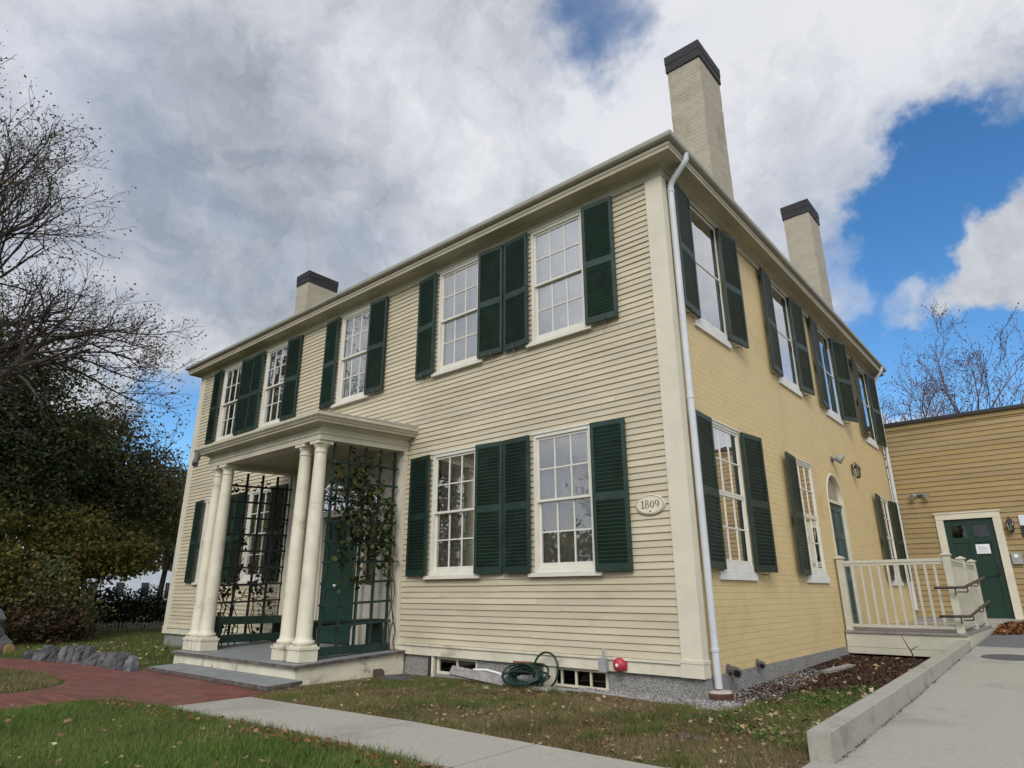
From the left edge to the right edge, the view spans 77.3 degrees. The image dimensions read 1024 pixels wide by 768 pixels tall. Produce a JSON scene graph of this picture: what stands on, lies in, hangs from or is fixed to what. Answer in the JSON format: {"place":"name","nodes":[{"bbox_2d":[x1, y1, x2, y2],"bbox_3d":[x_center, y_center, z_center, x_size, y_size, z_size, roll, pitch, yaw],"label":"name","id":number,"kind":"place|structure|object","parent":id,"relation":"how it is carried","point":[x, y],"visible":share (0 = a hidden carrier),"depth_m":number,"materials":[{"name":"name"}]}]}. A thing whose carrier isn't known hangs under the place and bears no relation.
{"place":"outdoors","nodes":[
{"label":"outdoors","id":0,"kind":"place"},
{"bbox_2d":[0,626,182,667],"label":"grass","id":1,"kind":"structure","parent":0,"point":[133,641],"depth_m":13.70,"materials":[{"name":"green plant"}]},
{"bbox_2d":[27,552,173,601],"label":"white house","id":2,"kind":"structure","parent":0,"point":[142,582],"depth_m":77.70,"materials":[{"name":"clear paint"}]},
{"bbox_2d":[0,658,266,709],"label":"path","id":3,"kind":"structure","parent":0,"point":[82,682],"depth_m":7.67,"materials":[{"name":"red brick"}]},
{"bbox_2d":[171,697,663,767],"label":"sidewalk","id":4,"kind":"structure","parent":0,"point":[454,748],"depth_m":4.63,"materials":[{"name":"concrete"}]},
{"bbox_2d":[0,598,1007,767],"bbox_3d":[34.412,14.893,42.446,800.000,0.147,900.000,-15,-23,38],"label":"ground","id":5,"kind":"structure","parent":0,"point":[799,765],"depth_m":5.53,"materials":[{"name":"green plant"}]},
{"bbox_2d":[0,609,12,643],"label":"boulder","id":6,"kind":"object","parent":5,"relation":"on","point":[4,638],"visible":0.75,"depth_m":13.37,"materials":[{"name":"grey stone"}]},
{"bbox_2d":[0,643,14,653],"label":"cut log","id":7,"kind":"object","parent":5,"relation":"on","point":[6,646],"visible":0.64,"depth_m":12.25,"materials":[{"name":"brown wood"}]},
{"bbox_2d":[0,487,29,605],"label":"shrub","id":8,"kind":"object","parent":5,"relation":"on","point":[6,574],"visible":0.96,"depth_m":14.73,"materials":[{"name":"green plant"}]},
{"bbox_2d":[20,650,37,659],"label":"edging stone","id":9,"kind":"object","parent":5,"relation":"on","point":[27,654],"visible":0.61,"depth_m":11.11,"materials":[{"name":"grey stone"}]},
{"bbox_2d":[0,666,61,692],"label":"grass","id":10,"kind":"structure","parent":5,"relation":"on","point":[20,684],"depth_m":8.13,"materials":[{"name":"green plant"}]},
{"bbox_2d":[37,645,56,660],"bbox_3d":[-7.957,4.646,10.977,0.205,0.328,0.291,-9,-20,26],"label":"edging stone","id":11,"kind":"object","parent":5,"relation":"on","point":[45,653],"visible":0.66,"depth_m":10.90,"materials":[{"name":"grey stone"}]},
{"bbox_2d":[47,650,59,661],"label":"edging stone","id":12,"kind":"object","parent":5,"relation":"on","point":[52,657],"visible":0.51,"depth_m":10.78,"materials":[{"name":"grey stone"}]},
{"bbox_2d":[1,586,106,645],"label":"shrub","id":13,"kind":"object","parent":5,"relation":"on","point":[38,627],"visible":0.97,"depth_m":14.23,"materials":[{"name":"green plant"}]},
{"bbox_2d":[0,549,115,642],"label":"shrub","id":14,"kind":"object","parent":5,"relation":"on","point":[40,577],"visible":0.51,"depth_m":14.92,"materials":[{"name":"green plant"}]},
{"bbox_2d":[0,307,122,565],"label":"evergreen tree","id":15,"kind":"object","parent":5,"relation":"on","point":[24,476],"visible":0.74,"depth_m":17.71,"materials":[{"name":"green plant"}]},
{"bbox_2d":[56,645,70,662],"bbox_3d":[-7.503,4.566,10.751,0.195,0.339,0.224,-9,-20,26],"label":"edging stone","id":16,"kind":"object","parent":5,"relation":"on","point":[61,656],"visible":0.57,"depth_m":10.68,"materials":[{"name":"grey stone"}]},
{"bbox_2d":[64,644,78,662],"bbox_3d":[-7.281,4.516,10.631,0.178,0.359,0.227,-11,-21,30],"label":"edging stone","id":17,"kind":"object","parent":5,"relation":"on","point":[70,654],"visible":0.51,"depth_m":10.57,"materials":[{"name":"grey stone"}]},
{"bbox_2d":[71,645,87,663],"bbox_3d":[-7.068,4.473,10.502,0.171,0.359,0.258,-11,-21,30],"label":"edging stone","id":18,"kind":"object","parent":5,"relation":"on","point":[79,651],"visible":0.55,"depth_m":10.43,"materials":[{"name":"grey stone"}]},
{"bbox_2d":[2,500,165,602],"bbox_3d":[-11.565,4.925,17.097,2.996,3.642,4.155,-15,-23,38],"label":"shrub","id":19,"kind":"object","parent":5,"relation":"on","point":[89,555],"visible":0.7,"depth_m":16.93,"materials":[{"name":"green plant"}]},
{"bbox_2d":[80,646,94,664],"bbox_3d":[-6.856,4.431,10.369,0.155,0.355,0.202,-11,-21,30],"label":"edging stone","id":20,"kind":"object","parent":5,"relation":"on","point":[89,652],"visible":0.61,"depth_m":10.33,"materials":[{"name":"grey stone"}]},
{"bbox_2d":[85,652,101,665],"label":"edging stone","id":21,"kind":"object","parent":5,"relation":"on","point":[92,659],"visible":0.51,"depth_m":10.15,"materials":[{"name":"grey stone"}]},
{"bbox_2d":[1,393,186,603],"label":"autumn tree","id":22,"kind":"object","parent":5,"relation":"on","point":[147,523],"visible":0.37,"depth_m":21.39,"materials":[{"name":"green plant"}]},
{"bbox_2d":[19,636,172,663],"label":"fallen leaves","id":23,"kind":"object","parent":5,"relation":"on","point":[122,647],"visible":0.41,"depth_m":13.05,"materials":[{"name":"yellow plant"}]},
{"bbox_2d":[0,258,194,622],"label":"maple tree","id":24,"kind":"object","parent":5,"relation":"on","point":[115,437],"visible":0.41,"depth_m":20.88,"materials":[{"name":"brown plant"}]},
{"bbox_2d":[96,651,107,666],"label":"edging stone","id":25,"kind":"object","parent":5,"relation":"on","point":[101,658],"visible":0.46,"depth_m":10.03,"materials":[{"name":"grey stone"}]},
{"bbox_2d":[0,30,206,448],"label":"maple tree","id":26,"kind":"object","parent":5,"relation":"on","point":[22,363],"visible":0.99,"depth_m":17.32,"materials":[{"name":"brown plant"}]},
{"bbox_2d":[102,652,116,667],"bbox_3d":[-6.231,4.323,9.949,0.228,0.295,0.215,-14,-23,36],"label":"edging stone","id":27,"kind":"object","parent":5,"relation":"on","point":[108,658],"visible":0.49,"depth_m":9.88,"materials":[{"name":"grey stone"}]},
{"bbox_2d":[109,652,122,668],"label":"edging stone","id":28,"kind":"object","parent":5,"relation":"on","point":[113,663],"visible":0.46,"depth_m":9.72,"materials":[{"name":"grey stone"}]},
{"bbox_2d":[67,584,168,628],"bbox_3d":[-12.067,7.522,21.582,6.349,1.494,2.092,11,-21,-30],"label":"hedge","id":29,"kind":"object","parent":5,"relation":"on","point":[127,606],"visible":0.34,"depth_m":20.98,"materials":[{"name":"green plant"}]},
{"bbox_2d":[114,653,131,669],"bbox_3d":[-5.830,4.215,9.643,0.206,0.308,0.257,-14,-23,36],"label":"edging stone","id":30,"kind":"object","parent":5,"relation":"on","point":[122,658],"visible":0.52,"depth_m":9.57,"materials":[{"name":"grey stone"}]},
{"bbox_2d":[95,621,163,631],"bbox_3d":[-11.441,7.547,19.936,4.407,0.300,0.055,9,-20,-25],"label":"picket fence","id":31,"kind":"object","parent":5,"relation":"on","point":[131,624],"visible":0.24,"depth_m":19.77,"materials":[{"name":"wood"}]},
{"bbox_2d":[123,655,139,670],"bbox_3d":[-5.634,4.173,9.492,0.218,0.294,0.214,-14,-23,36],"label":"edging stone","id":32,"kind":"object","parent":5,"relation":"on","point":[132,663],"visible":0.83,"depth_m":9.43,"materials":[{"name":"grey stone"}]},
{"bbox_2d":[122,459,187,618],"bbox_3d":[-14.590,6.389,28.193,5.078,7.672,5.886,-15,-23,38],"label":"autumn tree","id":33,"kind":"object","parent":5,"relation":"on","point":[170,559],"visible":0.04,"depth_m":27.37,"materials":[{"name":"green plant"}]},
{"bbox_2d":[0,703,389,767],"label":"fallen leaves","id":34,"kind":"object","parent":5,"relation":"on","point":[137,766],"visible":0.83,"depth_m":4.51,"materials":[{"name":"brown plant"}]},
{"bbox_2d":[0,694,490,767],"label":"grass","id":35,"kind":"structure","parent":5,"relation":"on","point":[236,752],"depth_m":4.51,"materials":[{"name":"green plant"}]},
{"bbox_2d":[98,699,452,767],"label":"fallen leaves","id":36,"kind":"object","parent":5,"relation":"on","point":[317,736],"visible":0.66,"depth_m":4.71,"materials":[{"name":"orange plant"}]},
{"bbox_2d":[373,668,384,679],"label":"timber block","id":37,"kind":"structure","parent":5,"relation":"on","point":[378,673],"depth_m":8.50,"materials":[{"name":"brown wood"}]},
{"bbox_2d":[380,674,413,679],"bbox_3d":[-1.538,3.884,8.461,0.286,0.050,0.449,16,-24,-40],"label":"flagstone","id":38,"kind":"object","parent":5,"relation":"on","point":[396,676],"visible":0.71,"depth_m":8.40,"materials":[{"name":"grey stone"}]},
{"bbox_2d":[449,665,507,686],"bbox_3d":[-0.426,3.580,7.856,1.000,0.110,0.040,-14,-53,44],"label":"wood plank","id":39,"kind":"object","parent":5,"relation":"on","point":[477,675],"visible":0.79,"depth_m":7.83,"materials":[{"name":"grey wood"}]},
{"bbox_2d":[148,39,917,700],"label":"house","id":40,"kind":"structure","parent":5,"relation":"on","point":[710,369],"depth_m":9.11,"materials":[{"name":"paint"}]},
{"bbox_2d":[191,498,209,584],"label":"window","id":41,"kind":"structure","parent":40,"relation":"in","point":[208,500],"depth_m":14.00,"materials":[{"name":"white paint"}]},
{"bbox_2d":[212,362,241,442],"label":"window","id":42,"kind":"structure","parent":40,"relation":"in","point":[229,394],"depth_m":14.81,"materials":[{"name":"white paint"}]},
{"bbox_2d":[214,615,281,646],"bbox_3d":[-4.395,4.101,10.655,0.380,0.447,1.190,-15,-23,38],"label":"bench","id":43,"kind":"object","parent":40,"relation":"on","point":[274,634],"visible":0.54,"depth_m":10.51,"materials":[{"name":"green wood"}]},
{"bbox_2d":[216,479,286,645],"bbox_3d":[-4.581,3.113,11.150,0.430,2.892,1.639,-15,-23,38],"label":"climbing vine","id":44,"kind":"object","parent":40,"relation":"attached to","point":[256,590],"visible":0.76,"depth_m":11.17,"materials":[{"name":"green plant"}]},
{"bbox_2d":[218,474,291,634],"bbox_3d":[-4.515,2.993,11.228,0.047,2.850,1.280,-15,-23,38],"label":"trellis","id":45,"kind":"object","parent":40,"relation":"attached to","point":[256,535],"visible":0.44,"depth_m":11.29,"materials":[{"name":"metal"}]},
{"bbox_2d":[236,485,275,583],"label":"window","id":46,"kind":"structure","parent":40,"relation":"in","point":[254,496],"depth_m":12.65,"materials":[{"name":"white paint"}]},
{"bbox_2d":[254,341,287,429],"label":"window","id":47,"kind":"structure","parent":40,"relation":"in","point":[276,357],"depth_m":13.62,"materials":[{"name":"white paint"}]},
{"bbox_2d":[303,469,386,644],"bbox_3d":[-2.864,2.823,10.678,2.280,2.807,0.150,-15,-23,38],"label":"front door","id":48,"kind":"structure","parent":40,"relation":"in","point":[332,575],"depth_m":10.51,"materials":[{"name":"paint"}]},
{"bbox_2d":[312,618,384,643],"bbox_3d":[-2.396,3.565,9.032,0.360,0.447,1.190,-15,-23,38],"label":"bench","id":49,"kind":"object","parent":40,"relation":"on","point":[376,633],"visible":0.32,"depth_m":9.31,"materials":[{"name":"green wood"}]},
{"bbox_2d":[331,304,369,408],"bbox_3d":[-2.889,-0.518,11.832,1.080,1.829,0.165,-15,-23,38],"label":"window","id":50,"kind":"structure","parent":40,"relation":"in","point":[355,325],"depth_m":11.88,"materials":[{"name":"white paint"}]},
{"bbox_2d":[316,443,398,655],"bbox_3d":[-2.189,2.321,9.237,0.051,2.894,1.230,-15,-23,38],"label":"trellis","id":51,"kind":"object","parent":40,"relation":"attached to","point":[336,649],"visible":0.85,"depth_m":9.06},
{"bbox_2d":[323,447,398,650],"bbox_3d":[-2.196,2.461,9.181,0.542,3.081,1.337,-15,-23,38],"label":"climbing vine","id":52,"kind":"object","parent":40,"relation":"attached to","point":[358,529],"visible":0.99,"depth_m":9.31,"materials":[{"name":"green plant"}]},
{"bbox_2d":[423,445,480,578],"bbox_3d":[-0.815,1.845,9.198,1.080,1.829,0.165,-15,-23,38],"label":"window","id":53,"kind":"structure","parent":40,"relation":"in","point":[453,470],"depth_m":9.24,"materials":[{"name":"white paint"}]},
{"bbox_2d":[437,656,476,674],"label":"basement window","id":54,"kind":"structure","parent":40,"relation":"in","point":[444,664],"depth_m":8.63,"materials":[{"name":"beige paint"}]},
{"bbox_2d":[431,255,483,377],"bbox_3d":[-0.822,-1.072,10.154,1.080,1.829,0.165,-15,-23,38],"label":"window","id":55,"kind":"structure","parent":40,"relation":"in","point":[458,295],"depth_m":10.18,"materials":[{"name":"glass"}]},
{"bbox_2d":[463,481,473,565],"bbox_3d":[-0.765,1.847,9.259,0.840,1.660,0.044,-15,-23,38],"label":"curtain","id":56,"kind":"object","parent":40,"relation":"hanging from","point":[468,552],"visible":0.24,"depth_m":9.02,"materials":[{"name":"fabric"}]},
{"bbox_2d":[526,209,592,348],"bbox_3d":[0.653,-1.468,8.956,1.080,1.829,0.165,-15,-23,38],"label":"window","id":57,"kind":"structure","parent":40,"relation":"in","point":[549,242],"depth_m":9.06,"materials":[{"name":"white paint"}]},
{"bbox_2d":[539,232,582,334],"bbox_3d":[0.704,-1.466,9.018,0.840,1.660,0.043,-15,-23,38],"label":"curtain","id":58,"kind":"object","parent":40,"relation":"hanging from","point":[560,294],"visible":0.43,"depth_m":8.96,"materials":[{"name":"white fabric"}]},
{"bbox_2d":[528,422,603,576],"bbox_3d":[0.659,1.450,8.000,1.080,1.829,0.165,-15,-23,38],"label":"window","id":59,"kind":"structure","parent":40,"relation":"in","point":[582,568],"depth_m":8.03,"materials":[{"name":"white paint"}]},
{"bbox_2d":[541,432,592,562],"bbox_3d":[0.709,1.451,8.062,0.840,1.660,0.044,-15,-23,38],"label":"window pane","id":60,"kind":"structure","parent":40,"relation":"hanging from","point":[583,511],"depth_m":8.08,"materials":[{"name":"glass"}]},
{"bbox_2d":[555,666,608,690],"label":"basement window","id":61,"kind":"structure","parent":40,"relation":"in","point":[568,677],"depth_m":7.30,"materials":[{"name":"beige paint"}]},
{"bbox_2d":[598,647,608,671],"bbox_3d":[1.006,3.035,7.053,0.096,0.246,0.066,-15,-23,38],"label":"electrical box","id":62,"kind":"object","parent":40,"relation":"attached to","point":[602,664],"visible":1,"depth_m":7.01,"materials":[{"name":"grey metal"}]},
{"bbox_2d":[613,657,627,671],"bbox_3d":[1.157,3.034,6.914,0.148,0.145,0.101,-15,-23,38],"label":"alarm bell","id":63,"kind":"object","parent":40,"relation":"attached to","point":[620,664],"visible":1,"depth_m":6.88,"materials":[{"name":"red plastic"}]},
{"bbox_2d":[635,494,664,514],"bbox_3d":[1.548,1.352,7.178,0.370,0.224,0.022,-15,-23,38],"label":"date plaque","id":64,"kind":"object","parent":40,"relation":"attached to","point":[651,504],"visible":1,"depth_m":7.17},
{"bbox_2d":[690,204,731,349],"bbox_3d":[2.616,-1.496,8.781,0.155,1.892,1.100,-15,-23,38],"label":"window","id":65,"kind":"structure","parent":40,"relation":"in","point":[712,320],"depth_m":8.79,"materials":[{"name":"white paint"}]},
{"bbox_2d":[712,418,758,580],"bbox_3d":[2.622,1.410,7.829,0.155,1.892,1.100,-15,-23,38],"label":"window","id":66,"kind":"structure","parent":40,"relation":"in","point":[738,551],"depth_m":7.87,"materials":[{"name":"white paint"}]},
{"bbox_2d":[771,283,802,397],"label":"window","id":67,"kind":"structure","parent":40,"relation":"in","point":[789,381],"depth_m":11.02,"materials":[{"name":"white paint"}]},
{"bbox_2d":[794,456,830,582],"bbox_3d":[4.604,2.128,10.033,0.155,1.892,1.100,-15,-23,38],"label":"window","id":68,"kind":"structure","parent":40,"relation":"in","point":[819,574],"depth_m":10.11,"materials":[{"name":"white paint"}]},
{"bbox_2d":[817,328,843,425],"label":"window","id":69,"kind":"structure","parent":40,"relation":"in","point":[834,413],"depth_m":12.89,"materials":[{"name":"white paint"}]},
{"bbox_2d":[830,455,843,463],"bbox_3d":[5.965,1.381,11.702,0.223,0.176,0.179,-15,-23,38],"label":"security light","id":70,"kind":"object","parent":40,"relation":"attached to","point":[839,459],"visible":1,"depth_m":11.66,"materials":[{"name":"metal"}]},
{"bbox_2d":[826,473,863,623],"bbox_3d":[5.736,2.862,11.183,0.112,2.598,1.000,-15,-23,38],"label":"side door","id":71,"kind":"structure","parent":40,"relation":"in","point":[842,543],"depth_m":11.40,"materials":[{"name":"paint"}]},
{"bbox_2d":[850,462,860,478],"bbox_3d":[6.843,1.712,12.721,0.165,0.341,0.162,-15,-23,38],"label":"wall lantern","id":72,"kind":"object","parent":40,"relation":"attached to","point":[856,467],"depth_m":12.69,"materials":[{"name":"metal"}]},
{"bbox_2d":[857,368,878,449],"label":"window","id":73,"kind":"structure","parent":40,"relation":"in","point":[871,440],"depth_m":15.09,"materials":[{"name":"white paint"}]},
{"bbox_2d":[880,496,903,585],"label":"window","id":74,"kind":"structure","parent":40,"relation":"in","point":[887,521],"depth_m":14.25,"materials":[{"name":"white paint"}]},
{"bbox_2d":[501,651,578,693],"bbox_3d":[0.351,3.255,7.237,1.066,0.403,0.383,-15,-23,38],"label":"garden hose","id":75,"kind":"object","parent":5,"relation":"on","point":[528,669],"visible":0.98,"depth_m":7.38,"materials":[{"name":"green rubber"}]},
{"bbox_2d":[528,685,582,692],"bbox_3d":[0.474,3.375,7.072,0.654,0.035,0.181,-16,-24,40],"label":"flagstone","id":76,"kind":"object","parent":5,"relation":"on","point":[559,688],"visible":0.5,"depth_m":7.04,"materials":[{"name":"grey stone"}]},
{"bbox_2d":[256,678,858,767],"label":"fallen leaves","id":77,"kind":"object","parent":5,"relation":"on","point":[564,721],"visible":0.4,"depth_m":5.68,"materials":[{"name":"orange plant"}]},
{"bbox_2d":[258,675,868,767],"bbox_3d":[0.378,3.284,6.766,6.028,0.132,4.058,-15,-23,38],"label":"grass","id":78,"kind":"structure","parent":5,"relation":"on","point":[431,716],"depth_m":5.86,"materials":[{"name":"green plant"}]},
{"bbox_2d":[572,688,743,710],"bbox_3d":[1.327,3.158,6.396,2.019,0.032,0.188,-17,-25,42],"label":"edging strip","id":79,"kind":"object","parent":5,"relation":"on","point":[650,700],"visible":0.43,"depth_m":6.49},
{"bbox_2d":[676,733,709,740],"bbox_3d":[1.338,2.621,4.755,0.275,0.016,0.195,-15,-23,38],"label":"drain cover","id":80,"kind":"object","parent":5,"relation":"on","point":[697,738],"visible":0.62,"depth_m":4.70,"materials":[{"name":"grey metal"}]},
{"bbox_2d":[674,687,880,750],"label":"grass","id":81,"kind":"structure","parent":5,"relation":"on","point":[763,715],"depth_m":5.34,"materials":[{"name":"green plant"}]},
{"bbox_2d":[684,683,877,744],"bbox_3d":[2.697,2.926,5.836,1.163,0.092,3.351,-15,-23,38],"label":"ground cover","id":82,"kind":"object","parent":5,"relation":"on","point":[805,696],"visible":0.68,"depth_m":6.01,"materials":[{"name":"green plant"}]},
{"bbox_2d":[689,685,872,744],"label":"fallen leaves","id":83,"kind":"object","parent":5,"relation":"on","point":[729,726],"visible":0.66,"depth_m":5.25,"materials":[{"name":"brown plant"}]},
{"bbox_2d":[729,682,837,704],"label":"mulch","id":84,"kind":"object","parent":5,"relation":"on","point":[762,695],"visible":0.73,"depth_m":6.69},
{"bbox_2d":[738,655,925,694],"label":"mulch","id":85,"kind":"object","parent":5,"relation":"on","point":[824,679],"visible":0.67,"depth_m":7.97,"materials":[{"name":"brown wood"}]},
{"bbox_2d":[821,664,855,672],"bbox_3d":[4.296,3.734,8.403,0.110,0.030,1.000,-17,-24,41],"label":"wood plank","id":86,"kind":"object","parent":85,"relation":"on","point":[837,668],"visible":1,"depth_m":8.28,"materials":[{"name":"grey wood"}]},
{"bbox_2d":[784,655,920,689],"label":"fallen leaves","id":87,"kind":"object","parent":85,"relation":"on","point":[846,676],"visible":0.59,"depth_m":8.34,"materials":[{"name":"brown plant"}]},
{"bbox_2d":[806,640,971,763],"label":"kerb","id":88,"kind":"structure","parent":5,"relation":"on","point":[834,738],"depth_m":4.90,"materials":[{"name":"concrete"}]},
{"bbox_2d":[834,552,992,656],"bbox_3d":[6.971,3.722,10.913,1.738,1.485,3.300,-15,-23,38],"label":"entry landing","id":89,"kind":"object","parent":5,"relation":"on","point":[963,587],"visible":0.98,"depth_m":9.91,"materials":[{"name":"wood"}]},
{"bbox_2d":[878,348,1021,479],"bbox_3d":[22.771,4.754,34.672,9.156,14.523,9.467,-6,-19,18],"label":"bare tree","id":90,"kind":"object","parent":5,"relation":"on","point":[920,404],"visible":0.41,"depth_m":35.17,"materials":[{"name":"brown plant"}]},
{"bbox_2d":[904,621,1000,630],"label":"walkway","id":91,"kind":"structure","parent":5,"relation":"on","point":[994,626],"depth_m":13.29,"materials":[{"name":"concrete"}]},
{"bbox_2d":[898,296,1023,416],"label":"bare tree","id":92,"kind":"object","parent":5,"relation":"on","point":[945,386],"visible":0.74,"depth_m":31.08,"materials":[{"name":"brown plant"}]},
{"bbox_2d":[0,0,1023,551],"label":"sky","id":93,"kind":"structure","parent":0,"point":[262,144],"materials":[{"name":"white"}]},
{"bbox_2d":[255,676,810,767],"bbox_3d":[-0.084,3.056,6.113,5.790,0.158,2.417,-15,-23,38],"label":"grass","id":94,"kind":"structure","parent":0,"point":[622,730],"depth_m":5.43,"materials":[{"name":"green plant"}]},
{"bbox_2d":[578,668,822,709],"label":"gravel","id":95,"kind":"structure","parent":0,"point":[710,703],"depth_m":6.54,"materials":[{"name":"grey gravel"}]},
{"bbox_2d":[709,689,733,701],"bbox_3d":[2.080,3.136,6.412,0.280,0.125,0.280,-15,-23,38],"label":"drain collar","id":96,"kind":"object","parent":95,"relation":"on","point":[720,695],"visible":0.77,"depth_m":6.32,"materials":[{"name":"ceramic"}]},
{"bbox_2d":[802,646,1023,767],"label":"pavement","id":97,"kind":"structure","parent":0,"point":[966,710],"depth_m":4.88,"materials":[{"name":"concrete"}]},
{"bbox_2d":[838,649,971,760],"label":"leaf litter","id":98,"kind":"object","parent":97,"relation":"on","point":[935,681],"visible":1,"depth_m":5.12,"materials":[{"name":"brown plant"}]},
{"bbox_2d":[981,654,1023,660],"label":"manhole cover","id":99,"kind":"object","parent":97,"relation":"on","point":[1011,657],"visible":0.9,"depth_m":8.19,"materials":[{"name":"grey metal"}]},
{"bbox_2d":[883,403,1023,622],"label":"annex building","id":100,"kind":"structure","parent":0,"point":[964,471],"depth_m":14.31,"materials":[{"name":"paint"}]},
{"bbox_2d":[975,544,990,553],"bbox_3d":[10.228,3.579,13.894,0.250,0.200,0.006,-15,-23,38],"label":"paper notice","id":101,"kind":"object","parent":100,"relation":"attached to","point":[982,548],"visible":1,"depth_m":13.89,"materials":[{"name":"grey paper"}]},
{"bbox_2d":[1005,516,1014,532],"bbox_3d":[10.598,2.989,13.621,0.170,0.359,0.174,-15,-23,38],"label":"wall lantern","id":102,"kind":"object","parent":100,"relation":"attached to","point":[1009,522],"depth_m":13.59,"materials":[{"name":"metal"}]},
{"bbox_2d":[1010,552,1023,563],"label":"intercom box","id":103,"kind":"object","parent":100,"relation":"attached to","point":[1017,558],"visible":1,"depth_m":13.44,"materials":[{"name":"white plastic"}]},
{"bbox_2d":[977,633,1023,647],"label":"driveway","id":104,"kind":"structure","parent":0,"point":[1008,641],"depth_m":9.94,"materials":[{"name":"concrete"}]},
{"bbox_2d":[990,621,1023,634],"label":"fallen leaves","id":105,"kind":"object","parent":104,"relation":"on","point":[1009,628],"visible":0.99,"depth_m":11.36,"materials":[{"name":"orange plant"}]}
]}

